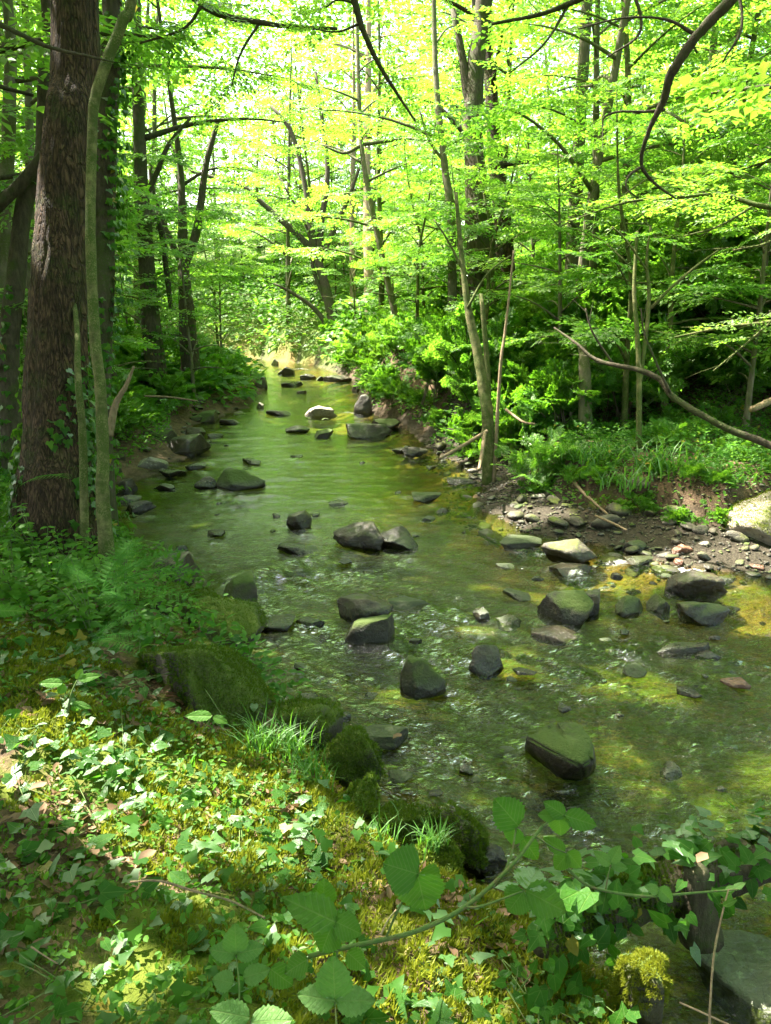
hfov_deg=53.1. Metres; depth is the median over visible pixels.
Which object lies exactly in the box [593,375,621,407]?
bush
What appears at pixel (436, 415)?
bush
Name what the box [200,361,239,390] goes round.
bush
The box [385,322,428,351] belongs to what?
bush
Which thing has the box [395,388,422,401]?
bush
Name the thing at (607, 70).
tree
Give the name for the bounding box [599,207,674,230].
bush
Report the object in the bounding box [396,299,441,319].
bush
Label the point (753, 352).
tree
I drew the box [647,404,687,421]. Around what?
bush
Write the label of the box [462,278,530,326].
bush
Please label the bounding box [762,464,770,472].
bush
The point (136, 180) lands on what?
tree
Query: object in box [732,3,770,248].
tree
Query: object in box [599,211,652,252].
bush
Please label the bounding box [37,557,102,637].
herb
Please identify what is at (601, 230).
bush
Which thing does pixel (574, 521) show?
stone
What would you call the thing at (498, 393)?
tree
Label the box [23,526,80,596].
herb
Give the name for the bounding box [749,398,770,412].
fallen stick
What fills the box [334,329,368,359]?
bush
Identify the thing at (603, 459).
bush
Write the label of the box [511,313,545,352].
bush
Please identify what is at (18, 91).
tree
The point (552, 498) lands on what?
stone
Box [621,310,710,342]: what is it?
bush
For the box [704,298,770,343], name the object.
bush
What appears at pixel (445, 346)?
bush
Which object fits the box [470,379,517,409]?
bush
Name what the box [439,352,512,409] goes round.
bush
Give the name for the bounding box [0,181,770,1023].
ground
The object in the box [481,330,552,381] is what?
bush
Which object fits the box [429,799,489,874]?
boulder
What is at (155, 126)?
tree
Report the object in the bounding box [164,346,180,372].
bush
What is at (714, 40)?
tree
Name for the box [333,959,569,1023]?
ivy patch
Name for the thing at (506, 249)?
tree
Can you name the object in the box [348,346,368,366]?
bush
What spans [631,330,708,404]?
bush
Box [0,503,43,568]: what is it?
herb
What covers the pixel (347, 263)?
tree
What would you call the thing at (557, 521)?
stone
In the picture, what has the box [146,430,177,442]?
boulder
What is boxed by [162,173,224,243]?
tree
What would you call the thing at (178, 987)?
ground ivy
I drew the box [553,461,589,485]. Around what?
bush
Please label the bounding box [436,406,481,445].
bush
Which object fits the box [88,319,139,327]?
bush
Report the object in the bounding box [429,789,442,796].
boulder
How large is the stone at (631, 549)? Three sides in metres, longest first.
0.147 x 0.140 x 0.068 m
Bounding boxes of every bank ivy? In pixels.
[336,303,694,447]
[503,311,770,479]
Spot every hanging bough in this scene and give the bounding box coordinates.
[0,21,165,80]
[101,0,371,129]
[279,0,450,146]
[430,0,770,95]
[539,0,737,237]
[547,292,770,449]
[548,176,770,250]
[657,311,770,378]
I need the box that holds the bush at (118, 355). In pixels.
[115,349,166,389]
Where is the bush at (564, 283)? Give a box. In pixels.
[527,279,575,301]
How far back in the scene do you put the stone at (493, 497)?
9.09 m
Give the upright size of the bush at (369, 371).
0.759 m
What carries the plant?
on the ground at (598, 799)
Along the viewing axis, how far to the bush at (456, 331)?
13.72 m
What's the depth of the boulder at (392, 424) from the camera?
14.06 m
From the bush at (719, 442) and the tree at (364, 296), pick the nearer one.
the bush at (719, 442)
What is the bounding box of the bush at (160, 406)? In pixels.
[124,386,181,418]
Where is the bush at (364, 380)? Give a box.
[354,367,376,394]
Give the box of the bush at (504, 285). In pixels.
[496,279,547,294]
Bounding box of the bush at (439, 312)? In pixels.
[431,307,447,318]
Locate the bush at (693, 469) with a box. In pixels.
[675,459,716,480]
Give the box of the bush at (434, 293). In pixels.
[412,267,458,300]
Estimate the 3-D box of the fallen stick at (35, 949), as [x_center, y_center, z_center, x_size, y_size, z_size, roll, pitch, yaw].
[-0.763,0.992,1.725,0.083,0.008,0.054,0,15,0]
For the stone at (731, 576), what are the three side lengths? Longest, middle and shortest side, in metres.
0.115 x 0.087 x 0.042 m
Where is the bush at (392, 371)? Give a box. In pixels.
[367,365,399,391]
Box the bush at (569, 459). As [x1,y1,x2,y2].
[565,448,593,461]
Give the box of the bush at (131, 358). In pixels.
[116,355,154,394]
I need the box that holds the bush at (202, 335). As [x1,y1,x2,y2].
[168,326,209,341]
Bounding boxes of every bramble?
[208,923,270,1000]
[208,998,294,1023]
[268,877,365,989]
[297,955,376,1023]
[308,797,596,958]
[567,845,745,902]
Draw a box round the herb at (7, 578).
[0,539,28,604]
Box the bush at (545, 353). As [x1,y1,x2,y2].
[517,338,591,379]
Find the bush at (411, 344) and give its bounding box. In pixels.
[398,317,457,405]
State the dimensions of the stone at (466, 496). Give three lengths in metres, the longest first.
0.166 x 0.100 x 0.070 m
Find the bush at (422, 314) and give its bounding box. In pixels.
[401,307,442,324]
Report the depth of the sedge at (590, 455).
8.47 m
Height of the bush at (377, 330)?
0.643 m
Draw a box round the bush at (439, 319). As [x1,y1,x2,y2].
[400,309,478,342]
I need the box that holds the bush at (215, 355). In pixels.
[203,353,232,364]
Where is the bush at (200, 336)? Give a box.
[162,326,209,351]
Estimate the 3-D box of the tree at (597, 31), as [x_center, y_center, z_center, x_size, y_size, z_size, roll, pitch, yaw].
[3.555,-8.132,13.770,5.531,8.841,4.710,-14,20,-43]
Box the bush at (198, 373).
[172,365,220,396]
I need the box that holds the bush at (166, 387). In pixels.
[128,370,210,408]
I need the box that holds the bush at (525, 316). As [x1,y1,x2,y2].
[490,291,563,333]
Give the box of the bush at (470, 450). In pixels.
[445,431,498,461]
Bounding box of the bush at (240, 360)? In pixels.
[223,358,251,369]
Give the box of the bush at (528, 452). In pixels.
[524,442,544,456]
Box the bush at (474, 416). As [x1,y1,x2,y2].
[465,389,560,441]
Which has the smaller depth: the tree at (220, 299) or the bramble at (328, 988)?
the bramble at (328, 988)
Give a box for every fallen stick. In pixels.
[30,946,57,963]
[108,366,134,436]
[130,879,265,918]
[144,395,197,401]
[380,909,396,935]
[438,429,487,459]
[478,432,486,470]
[505,408,534,424]
[565,461,607,513]
[594,515,626,530]
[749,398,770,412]
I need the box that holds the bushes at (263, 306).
[118,253,438,369]
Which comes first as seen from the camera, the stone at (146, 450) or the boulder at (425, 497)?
the boulder at (425, 497)
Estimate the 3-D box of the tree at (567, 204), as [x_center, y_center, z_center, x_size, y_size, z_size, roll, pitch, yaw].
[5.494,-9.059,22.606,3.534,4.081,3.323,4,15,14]
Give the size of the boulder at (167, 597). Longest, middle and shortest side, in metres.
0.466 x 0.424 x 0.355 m
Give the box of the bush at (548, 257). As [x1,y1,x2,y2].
[527,253,564,278]
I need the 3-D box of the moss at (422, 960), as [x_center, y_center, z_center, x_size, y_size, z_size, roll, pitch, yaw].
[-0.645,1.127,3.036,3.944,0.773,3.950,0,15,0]
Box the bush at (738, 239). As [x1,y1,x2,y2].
[696,188,770,257]
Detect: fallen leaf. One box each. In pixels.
[29,781,46,789]
[138,849,155,859]
[393,733,401,737]
[696,852,708,861]
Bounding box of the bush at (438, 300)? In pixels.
[397,295,445,322]
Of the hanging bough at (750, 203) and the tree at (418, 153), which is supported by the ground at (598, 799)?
the tree at (418, 153)
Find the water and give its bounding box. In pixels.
[117,359,770,1023]
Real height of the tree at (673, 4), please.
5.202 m
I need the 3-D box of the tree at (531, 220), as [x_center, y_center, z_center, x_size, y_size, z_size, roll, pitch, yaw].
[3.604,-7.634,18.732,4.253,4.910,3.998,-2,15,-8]
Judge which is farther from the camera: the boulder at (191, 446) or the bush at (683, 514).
the boulder at (191, 446)
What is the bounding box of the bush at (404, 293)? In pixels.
[394,285,421,311]
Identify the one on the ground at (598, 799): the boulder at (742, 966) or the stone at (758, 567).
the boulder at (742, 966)
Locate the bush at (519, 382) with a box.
[491,358,570,410]
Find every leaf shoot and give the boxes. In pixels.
[0,604,28,616]
[185,710,227,732]
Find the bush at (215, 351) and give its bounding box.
[199,346,241,360]
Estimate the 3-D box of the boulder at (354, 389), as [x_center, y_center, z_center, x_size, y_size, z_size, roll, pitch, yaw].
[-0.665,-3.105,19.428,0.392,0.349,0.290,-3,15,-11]
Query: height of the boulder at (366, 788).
0.282 m
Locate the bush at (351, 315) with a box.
[338,308,366,324]
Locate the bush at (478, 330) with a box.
[458,325,534,363]
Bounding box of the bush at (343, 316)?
[336,309,362,325]
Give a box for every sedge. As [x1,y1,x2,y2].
[557,437,631,466]
[595,458,655,494]
[615,434,708,484]
[669,451,746,473]
[708,452,770,483]
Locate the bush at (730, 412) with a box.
[709,405,741,424]
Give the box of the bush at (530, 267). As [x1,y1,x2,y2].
[517,257,548,279]
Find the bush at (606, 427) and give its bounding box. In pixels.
[593,420,626,433]
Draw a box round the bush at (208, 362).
[168,351,213,374]
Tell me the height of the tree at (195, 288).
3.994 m
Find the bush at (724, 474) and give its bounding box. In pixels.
[703,465,747,488]
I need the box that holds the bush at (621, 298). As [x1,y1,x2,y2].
[581,258,694,324]
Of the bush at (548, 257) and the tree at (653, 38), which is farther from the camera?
the tree at (653, 38)
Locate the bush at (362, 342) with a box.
[353,328,376,347]
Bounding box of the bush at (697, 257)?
[655,231,770,326]
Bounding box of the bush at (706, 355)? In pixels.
[655,319,770,365]
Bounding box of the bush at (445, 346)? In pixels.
[411,299,531,374]
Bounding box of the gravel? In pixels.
[418,402,770,580]
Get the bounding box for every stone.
[113,452,125,460]
[118,495,142,506]
[138,446,152,451]
[177,469,187,476]
[189,415,201,420]
[192,405,202,409]
[193,397,205,403]
[234,411,246,415]
[257,589,263,595]
[272,513,279,518]
[293,662,306,669]
[301,693,318,699]
[311,513,319,517]
[318,633,329,641]
[329,499,347,508]
[339,559,351,563]
[342,711,350,722]
[363,570,373,574]
[364,692,377,699]
[388,769,411,784]
[409,638,421,644]
[421,515,435,522]
[426,465,436,469]
[435,441,445,450]
[435,507,449,516]
[459,491,469,496]
[459,512,471,517]
[460,495,471,499]
[463,462,472,466]
[468,468,477,472]
[469,502,482,514]
[471,776,480,782]
[478,522,491,530]
[478,529,502,543]
[486,495,495,499]
[493,746,518,758]
[496,563,513,569]
[496,614,520,631]
[506,511,523,519]
[506,676,516,680]
[513,504,524,509]
[516,493,526,502]
[517,520,524,524]
[524,514,540,522]
[530,494,544,497]
[531,576,543,581]
[546,495,559,503]
[547,516,568,526]
[552,529,563,533]
[558,703,570,713]
[561,503,570,507]
[565,516,584,526]
[575,532,581,537]
[590,514,620,528]
[594,678,606,683]
[599,638,611,641]
[600,552,623,564]
[605,502,631,515]
[610,573,622,580]
[620,628,628,634]
[622,662,646,677]
[624,546,640,553]
[624,568,639,576]
[626,476,649,487]
[626,588,640,595]
[641,551,651,555]
[643,510,656,515]
[648,561,658,566]
[651,565,681,575]
[656,551,671,557]
[660,573,671,578]
[660,760,681,780]
[662,516,676,524]
[663,505,680,512]
[665,554,678,559]
[671,538,683,544]
[673,558,683,565]
[674,529,682,535]
[676,685,701,698]
[680,521,695,529]
[692,525,709,534]
[696,552,710,559]
[699,541,709,545]
[703,563,713,569]
[708,528,715,533]
[709,635,720,639]
[715,785,726,791]
[718,576,733,583]
[722,605,740,614]
[724,530,749,542]
[724,574,736,578]
[735,559,743,565]
[740,546,748,550]
[745,571,760,577]
[749,564,764,570]
[750,545,759,549]
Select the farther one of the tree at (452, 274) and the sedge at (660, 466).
the tree at (452, 274)
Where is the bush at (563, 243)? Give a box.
[539,235,565,265]
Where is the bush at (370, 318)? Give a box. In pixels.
[364,314,379,330]
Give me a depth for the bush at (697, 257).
11.45 m
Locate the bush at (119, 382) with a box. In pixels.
[111,373,156,410]
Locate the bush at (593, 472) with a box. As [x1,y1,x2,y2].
[580,461,622,486]
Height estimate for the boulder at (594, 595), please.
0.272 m
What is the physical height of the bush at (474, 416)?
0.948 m
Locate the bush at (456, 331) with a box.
[451,323,479,333]
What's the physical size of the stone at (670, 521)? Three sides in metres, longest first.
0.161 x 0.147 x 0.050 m
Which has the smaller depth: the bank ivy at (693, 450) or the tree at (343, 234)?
the bank ivy at (693, 450)
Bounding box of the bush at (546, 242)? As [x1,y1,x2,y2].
[524,236,557,259]
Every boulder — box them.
[116,478,137,495]
[125,500,156,517]
[135,581,194,614]
[137,457,170,468]
[138,640,275,727]
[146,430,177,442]
[151,551,199,588]
[153,483,175,492]
[158,469,185,477]
[167,434,210,458]
[176,545,187,551]
[176,592,271,654]
[185,427,205,435]
[185,463,206,470]
[191,586,218,597]
[194,476,217,491]
[198,410,218,423]
[207,433,223,438]
[207,529,224,537]
[217,468,265,491]
[219,419,238,425]
[223,570,257,603]
[243,457,260,464]
[253,377,267,389]
[257,402,263,409]
[261,614,294,633]
[266,410,290,416]
[271,359,278,366]
[275,693,345,752]
[277,542,318,557]
[278,367,294,376]
[281,383,296,387]
[285,425,309,433]
[286,510,311,535]
[290,454,302,458]
[294,381,302,387]
[295,617,324,629]
[300,374,315,380]
[305,405,336,420]
[314,724,387,790]
[315,429,332,440]
[323,375,351,381]
[333,521,382,555]
[336,769,381,824]
[337,594,392,623]
[343,613,394,653]
[346,423,392,441]
[352,382,360,392]
[353,394,371,417]
[363,724,408,749]
[366,798,439,846]
[371,419,400,429]
[380,526,418,554]
[387,596,430,612]
[390,447,404,453]
[400,655,445,699]
[402,447,427,457]
[412,492,440,503]
[412,834,465,877]
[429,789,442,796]
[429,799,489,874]
[447,477,475,485]
[459,764,472,775]
[468,644,503,679]
[472,607,489,623]
[475,843,506,878]
[499,535,541,550]
[503,588,530,601]
[508,501,522,506]
[512,667,536,674]
[525,722,595,780]
[530,625,580,645]
[537,590,593,631]
[541,538,596,563]
[549,562,592,576]
[585,589,599,621]
[615,595,642,618]
[621,539,646,552]
[623,555,652,565]
[646,593,669,619]
[656,642,709,658]
[664,569,727,602]
[671,544,693,553]
[676,601,729,626]
[694,930,770,1023]
[695,649,720,660]
[719,677,750,689]
[723,489,770,545]
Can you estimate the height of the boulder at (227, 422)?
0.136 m
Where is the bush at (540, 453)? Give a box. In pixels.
[491,427,587,485]
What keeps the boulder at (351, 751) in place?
on the ground at (598, 799)
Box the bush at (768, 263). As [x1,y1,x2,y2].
[753,252,770,281]
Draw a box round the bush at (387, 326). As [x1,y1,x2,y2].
[366,318,417,359]
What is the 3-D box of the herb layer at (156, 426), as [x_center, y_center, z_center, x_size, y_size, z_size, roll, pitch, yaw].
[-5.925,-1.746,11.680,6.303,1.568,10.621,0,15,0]
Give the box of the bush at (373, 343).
[362,339,383,353]
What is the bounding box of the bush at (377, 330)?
[369,327,386,349]
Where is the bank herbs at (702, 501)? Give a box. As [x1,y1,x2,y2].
[515,412,770,527]
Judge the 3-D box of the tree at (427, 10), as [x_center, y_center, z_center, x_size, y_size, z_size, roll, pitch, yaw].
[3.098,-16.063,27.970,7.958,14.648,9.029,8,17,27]
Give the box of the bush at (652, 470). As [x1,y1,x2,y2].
[636,457,672,474]
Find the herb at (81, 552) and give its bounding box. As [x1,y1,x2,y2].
[42,528,94,591]
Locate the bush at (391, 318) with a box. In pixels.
[368,310,414,339]
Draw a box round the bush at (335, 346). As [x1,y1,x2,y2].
[328,335,342,349]
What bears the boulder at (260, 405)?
on the ground at (598, 799)
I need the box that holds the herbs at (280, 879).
[0,605,613,1023]
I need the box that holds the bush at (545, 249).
[539,229,581,253]
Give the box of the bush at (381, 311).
[371,308,406,325]
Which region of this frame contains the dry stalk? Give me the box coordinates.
[679,1002,728,1023]
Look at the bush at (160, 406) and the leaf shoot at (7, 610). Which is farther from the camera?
the bush at (160, 406)
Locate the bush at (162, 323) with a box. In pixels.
[123,316,168,329]
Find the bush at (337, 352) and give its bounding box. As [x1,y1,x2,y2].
[329,347,349,366]
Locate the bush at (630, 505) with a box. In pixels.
[614,491,659,513]
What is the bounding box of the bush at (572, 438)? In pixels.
[554,434,583,445]
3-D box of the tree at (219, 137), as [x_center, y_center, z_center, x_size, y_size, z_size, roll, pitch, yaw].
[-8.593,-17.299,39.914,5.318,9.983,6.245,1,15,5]
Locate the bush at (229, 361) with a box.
[210,354,249,390]
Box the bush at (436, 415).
[421,406,452,429]
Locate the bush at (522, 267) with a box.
[515,261,540,270]
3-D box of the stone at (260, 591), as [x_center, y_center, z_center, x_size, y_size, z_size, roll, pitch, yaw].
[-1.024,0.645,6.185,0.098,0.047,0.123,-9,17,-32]
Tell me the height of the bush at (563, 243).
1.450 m
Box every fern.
[0,466,78,484]
[51,538,215,626]
[91,612,158,653]
[704,282,765,300]
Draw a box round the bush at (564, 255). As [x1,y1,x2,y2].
[539,248,565,272]
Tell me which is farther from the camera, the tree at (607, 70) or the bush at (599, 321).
the tree at (607, 70)
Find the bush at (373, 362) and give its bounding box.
[359,355,381,370]
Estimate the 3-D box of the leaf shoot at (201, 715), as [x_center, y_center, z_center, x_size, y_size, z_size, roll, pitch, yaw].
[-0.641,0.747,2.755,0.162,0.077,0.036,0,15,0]
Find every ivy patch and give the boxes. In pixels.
[0,603,241,760]
[0,618,262,711]
[0,674,150,816]
[0,722,179,797]
[0,768,192,951]
[0,898,273,1023]
[7,926,237,1023]
[42,674,196,732]
[59,725,241,819]
[157,777,317,854]
[187,903,377,986]
[231,772,349,838]
[291,997,420,1023]
[302,845,332,883]
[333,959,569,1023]
[433,949,640,1023]
[495,799,770,1013]
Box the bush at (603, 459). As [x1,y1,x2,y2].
[584,451,619,468]
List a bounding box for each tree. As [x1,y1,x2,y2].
[0,0,40,211]
[0,0,115,573]
[0,0,139,314]
[0,0,174,225]
[0,0,192,256]
[0,0,206,364]
[0,0,231,343]
[0,0,239,209]
[0,0,326,314]
[0,0,405,498]
[0,0,502,544]
[0,1,158,262]
[0,1,165,220]
[0,2,194,316]
[0,35,149,260]
[0,84,122,132]
[0,130,35,378]
[0,130,225,376]
[11,197,168,371]
[22,0,313,404]
[32,2,268,323]
[73,0,136,589]
[111,0,261,378]
[114,219,177,314]
[115,125,246,329]
[115,233,171,331]
[115,264,173,319]
[116,209,244,396]
[116,222,202,326]
[118,0,246,297]
[118,75,186,251]
[119,52,253,259]
[120,0,276,391]
[120,79,221,280]
[120,102,209,288]
[122,22,172,189]
[124,230,216,328]
[157,211,258,346]
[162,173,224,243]
[164,60,382,327]
[171,128,250,244]
[172,79,262,272]
[175,236,271,357]
[191,126,269,259]
[197,60,303,251]
[197,197,246,266]
[202,4,359,322]
[205,201,264,285]
[212,31,336,242]
[213,224,256,257]
[218,174,291,251]
[228,67,359,245]
[235,32,350,284]
[235,40,391,305]
[236,74,336,261]
[239,191,292,277]
[240,83,348,284]
[246,194,304,262]
[250,0,463,312]
[250,220,284,260]
[256,197,340,286]
[265,180,334,259]
[265,185,295,247]
[265,198,343,291]
[269,82,372,247]
[279,0,603,314]
[282,17,463,316]
[287,129,349,228]
[288,6,435,309]
[292,32,405,244]
[292,118,362,252]
[292,219,375,302]
[293,0,433,315]
[294,237,347,301]
[295,195,377,306]
[298,13,449,270]
[301,0,663,328]
[310,222,387,324]
[323,177,393,258]
[327,203,376,269]
[328,183,362,248]
[333,198,434,283]
[334,86,423,243]
[334,179,409,258]
[336,210,389,278]
[338,146,501,318]
[342,0,591,289]
[349,122,466,308]
[349,193,445,310]
[350,0,555,248]
[352,216,416,303]
[354,55,457,266]
[359,88,548,268]
[359,156,466,290]
[369,0,644,242]
[373,170,442,248]
[373,207,424,280]
[380,6,484,242]
[382,0,538,226]
[385,148,527,296]
[385,189,455,293]
[390,46,501,247]
[397,0,524,247]
[397,89,581,317]
[398,159,511,274]
[409,112,586,324]
[414,107,462,240]
[423,204,464,249]
[431,0,770,326]
[433,192,537,484]
[454,127,654,352]
[460,90,608,262]
[462,135,565,235]
[478,0,770,277]
[486,0,728,270]
[492,167,546,247]
[492,250,514,481]
[494,1,591,220]
[499,62,770,430]
[507,137,556,236]
[510,165,567,267]
[515,116,619,242]
[516,99,770,416]
[522,123,612,250]
[523,82,569,216]
[533,79,592,224]
[538,0,770,238]
[547,0,655,213]
[554,0,661,228]
[561,5,729,214]
[563,27,667,201]
[564,118,689,229]
[564,217,744,448]
[565,0,592,272]
[576,0,770,207]
[579,0,770,279]
[585,134,653,230]
[590,2,770,231]
[592,0,770,189]
[601,25,698,218]
[609,0,768,226]
[613,52,768,212]
[621,129,770,431]
[628,35,770,262]
[632,0,750,175]
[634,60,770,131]
[637,33,770,397]
[656,1,769,175]
[670,93,770,220]
[695,12,770,230]
[698,14,768,160]
[719,2,770,212]
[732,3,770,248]
[753,148,769,161]
[762,1,770,278]
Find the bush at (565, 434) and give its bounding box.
[552,430,575,441]
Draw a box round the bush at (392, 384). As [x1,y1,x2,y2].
[367,374,411,406]
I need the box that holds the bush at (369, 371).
[352,360,391,390]
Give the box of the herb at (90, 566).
[87,541,137,624]
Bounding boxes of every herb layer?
[0,348,208,502]
[0,474,312,700]
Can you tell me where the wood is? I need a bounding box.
[1,0,770,259]
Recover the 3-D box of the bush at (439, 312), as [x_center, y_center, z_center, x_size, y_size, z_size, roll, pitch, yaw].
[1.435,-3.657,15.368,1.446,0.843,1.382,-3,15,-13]
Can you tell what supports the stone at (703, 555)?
on the gravel
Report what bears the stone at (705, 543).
on the gravel
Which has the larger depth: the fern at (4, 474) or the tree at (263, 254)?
the tree at (263, 254)
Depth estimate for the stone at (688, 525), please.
7.35 m
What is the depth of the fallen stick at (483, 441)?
8.93 m
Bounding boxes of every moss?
[0,536,624,1023]
[0,592,637,1023]
[608,946,674,1023]
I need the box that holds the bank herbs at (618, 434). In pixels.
[559,315,770,467]
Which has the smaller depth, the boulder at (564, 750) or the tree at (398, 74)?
the boulder at (564, 750)
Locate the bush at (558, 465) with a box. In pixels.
[543,455,565,469]
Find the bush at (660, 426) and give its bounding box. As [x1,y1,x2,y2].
[628,416,692,448]
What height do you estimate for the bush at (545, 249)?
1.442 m
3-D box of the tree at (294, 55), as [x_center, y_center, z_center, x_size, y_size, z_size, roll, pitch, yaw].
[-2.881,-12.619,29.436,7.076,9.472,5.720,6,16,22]
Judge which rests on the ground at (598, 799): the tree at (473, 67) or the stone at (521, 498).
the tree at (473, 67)
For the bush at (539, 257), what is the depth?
20.50 m
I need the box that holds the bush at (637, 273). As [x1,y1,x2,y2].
[617,267,666,304]
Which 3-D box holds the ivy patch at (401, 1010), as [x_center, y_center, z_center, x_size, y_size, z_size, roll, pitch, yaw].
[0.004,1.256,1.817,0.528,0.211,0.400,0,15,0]
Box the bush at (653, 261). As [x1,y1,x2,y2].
[631,222,713,275]
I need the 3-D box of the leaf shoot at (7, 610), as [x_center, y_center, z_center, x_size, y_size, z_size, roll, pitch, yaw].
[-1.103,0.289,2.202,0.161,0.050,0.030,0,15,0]
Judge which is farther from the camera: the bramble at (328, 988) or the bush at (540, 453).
the bush at (540, 453)
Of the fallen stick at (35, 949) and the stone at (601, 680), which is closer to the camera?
the fallen stick at (35, 949)
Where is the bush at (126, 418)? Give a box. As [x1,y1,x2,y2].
[115,400,139,429]
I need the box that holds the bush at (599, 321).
[575,310,658,354]
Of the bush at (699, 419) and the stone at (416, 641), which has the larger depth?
the bush at (699, 419)
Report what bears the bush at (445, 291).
on the ground at (598, 799)
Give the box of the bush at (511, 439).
[493,402,554,458]
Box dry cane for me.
[708,889,736,1023]
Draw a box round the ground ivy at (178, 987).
[0,565,563,1023]
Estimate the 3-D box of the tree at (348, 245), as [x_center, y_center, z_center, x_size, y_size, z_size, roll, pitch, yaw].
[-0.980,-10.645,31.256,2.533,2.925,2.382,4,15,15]
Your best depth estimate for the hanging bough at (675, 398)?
6.49 m
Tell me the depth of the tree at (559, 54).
33.77 m
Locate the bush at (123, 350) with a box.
[119,340,180,383]
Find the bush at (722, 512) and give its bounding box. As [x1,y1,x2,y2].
[706,505,737,524]
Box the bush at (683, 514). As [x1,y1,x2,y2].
[660,504,704,524]
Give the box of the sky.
[0,0,769,241]
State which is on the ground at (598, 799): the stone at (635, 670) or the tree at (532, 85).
the tree at (532, 85)
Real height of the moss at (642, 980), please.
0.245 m
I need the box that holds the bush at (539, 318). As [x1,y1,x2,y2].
[522,298,595,350]
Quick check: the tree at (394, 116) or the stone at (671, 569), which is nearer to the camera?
the stone at (671, 569)
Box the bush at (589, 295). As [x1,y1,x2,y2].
[562,265,625,324]
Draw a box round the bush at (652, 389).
[556,310,705,426]
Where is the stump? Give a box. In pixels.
[574,344,596,437]
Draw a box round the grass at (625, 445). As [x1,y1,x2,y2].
[555,366,770,455]
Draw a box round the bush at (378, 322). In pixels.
[370,316,383,333]
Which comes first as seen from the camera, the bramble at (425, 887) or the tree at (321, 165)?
the bramble at (425, 887)
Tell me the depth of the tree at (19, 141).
8.07 m
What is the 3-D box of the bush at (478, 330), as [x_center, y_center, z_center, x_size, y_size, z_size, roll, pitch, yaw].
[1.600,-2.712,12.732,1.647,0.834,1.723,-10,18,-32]
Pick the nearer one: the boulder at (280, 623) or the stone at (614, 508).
the boulder at (280, 623)
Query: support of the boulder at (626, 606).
on the ground at (598, 799)
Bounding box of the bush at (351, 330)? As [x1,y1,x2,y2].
[349,322,360,335]
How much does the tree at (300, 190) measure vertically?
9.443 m
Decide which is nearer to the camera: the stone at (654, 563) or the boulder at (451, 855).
the boulder at (451, 855)
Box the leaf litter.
[0,529,609,1006]
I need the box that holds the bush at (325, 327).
[319,318,345,332]
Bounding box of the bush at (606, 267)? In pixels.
[569,264,608,279]
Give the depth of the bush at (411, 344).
13.07 m
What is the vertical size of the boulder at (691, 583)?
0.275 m
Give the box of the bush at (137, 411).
[111,391,159,439]
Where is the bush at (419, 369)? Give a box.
[405,336,451,394]
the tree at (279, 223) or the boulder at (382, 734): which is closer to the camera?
the boulder at (382, 734)
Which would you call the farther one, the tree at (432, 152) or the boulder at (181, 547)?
the tree at (432, 152)
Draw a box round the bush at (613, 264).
[607,253,653,268]
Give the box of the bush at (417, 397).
[406,387,435,410]
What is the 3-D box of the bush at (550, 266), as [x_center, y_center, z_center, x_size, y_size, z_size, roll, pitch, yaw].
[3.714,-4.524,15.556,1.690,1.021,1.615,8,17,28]
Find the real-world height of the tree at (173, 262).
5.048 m
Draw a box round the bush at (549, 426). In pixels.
[537,423,556,433]
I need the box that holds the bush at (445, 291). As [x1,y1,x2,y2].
[431,274,459,311]
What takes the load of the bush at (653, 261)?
on the ground at (598, 799)
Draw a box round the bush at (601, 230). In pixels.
[565,221,619,245]
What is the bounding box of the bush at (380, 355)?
[368,343,390,364]
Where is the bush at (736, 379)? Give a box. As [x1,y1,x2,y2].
[690,341,770,405]
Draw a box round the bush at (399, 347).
[398,329,421,349]
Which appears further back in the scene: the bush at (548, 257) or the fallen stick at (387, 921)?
the bush at (548, 257)
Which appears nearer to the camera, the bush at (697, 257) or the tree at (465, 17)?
the bush at (697, 257)
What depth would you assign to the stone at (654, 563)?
6.84 m
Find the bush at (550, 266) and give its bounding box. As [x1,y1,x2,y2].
[541,262,571,293]
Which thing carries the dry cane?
on the ground at (598, 799)
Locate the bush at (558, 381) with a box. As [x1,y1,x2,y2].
[514,352,621,432]
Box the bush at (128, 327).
[119,323,178,348]
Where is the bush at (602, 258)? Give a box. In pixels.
[569,246,617,268]
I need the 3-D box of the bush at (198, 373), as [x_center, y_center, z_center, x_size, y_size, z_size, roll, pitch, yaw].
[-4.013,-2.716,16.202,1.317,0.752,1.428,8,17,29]
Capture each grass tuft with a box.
[214,695,302,760]
[252,705,325,762]
[276,739,344,791]
[342,794,420,852]
[410,810,459,861]
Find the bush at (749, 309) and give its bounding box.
[700,279,770,317]
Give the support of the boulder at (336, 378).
on the ground at (598, 799)
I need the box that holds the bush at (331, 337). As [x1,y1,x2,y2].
[323,329,341,339]
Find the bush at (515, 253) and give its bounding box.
[514,252,541,268]
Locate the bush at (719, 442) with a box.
[702,434,763,461]
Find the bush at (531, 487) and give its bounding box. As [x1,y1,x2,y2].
[516,472,554,493]
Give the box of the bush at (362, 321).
[354,314,376,334]
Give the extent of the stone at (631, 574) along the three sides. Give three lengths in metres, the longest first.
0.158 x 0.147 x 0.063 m
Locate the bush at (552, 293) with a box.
[523,288,557,312]
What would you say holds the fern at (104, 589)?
on the ground at (598, 799)
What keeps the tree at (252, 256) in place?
on the ground at (598, 799)
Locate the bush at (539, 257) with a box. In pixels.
[535,252,544,264]
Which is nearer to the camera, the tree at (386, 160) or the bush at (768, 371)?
the bush at (768, 371)
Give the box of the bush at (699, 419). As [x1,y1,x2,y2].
[683,415,714,435]
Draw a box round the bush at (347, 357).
[333,349,358,365]
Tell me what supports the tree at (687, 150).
on the ground at (598, 799)
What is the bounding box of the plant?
[39,668,100,713]
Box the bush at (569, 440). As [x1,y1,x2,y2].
[558,437,586,449]
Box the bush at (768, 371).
[756,357,770,398]
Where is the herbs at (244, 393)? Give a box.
[21,316,267,406]
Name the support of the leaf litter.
on the ground at (598, 799)

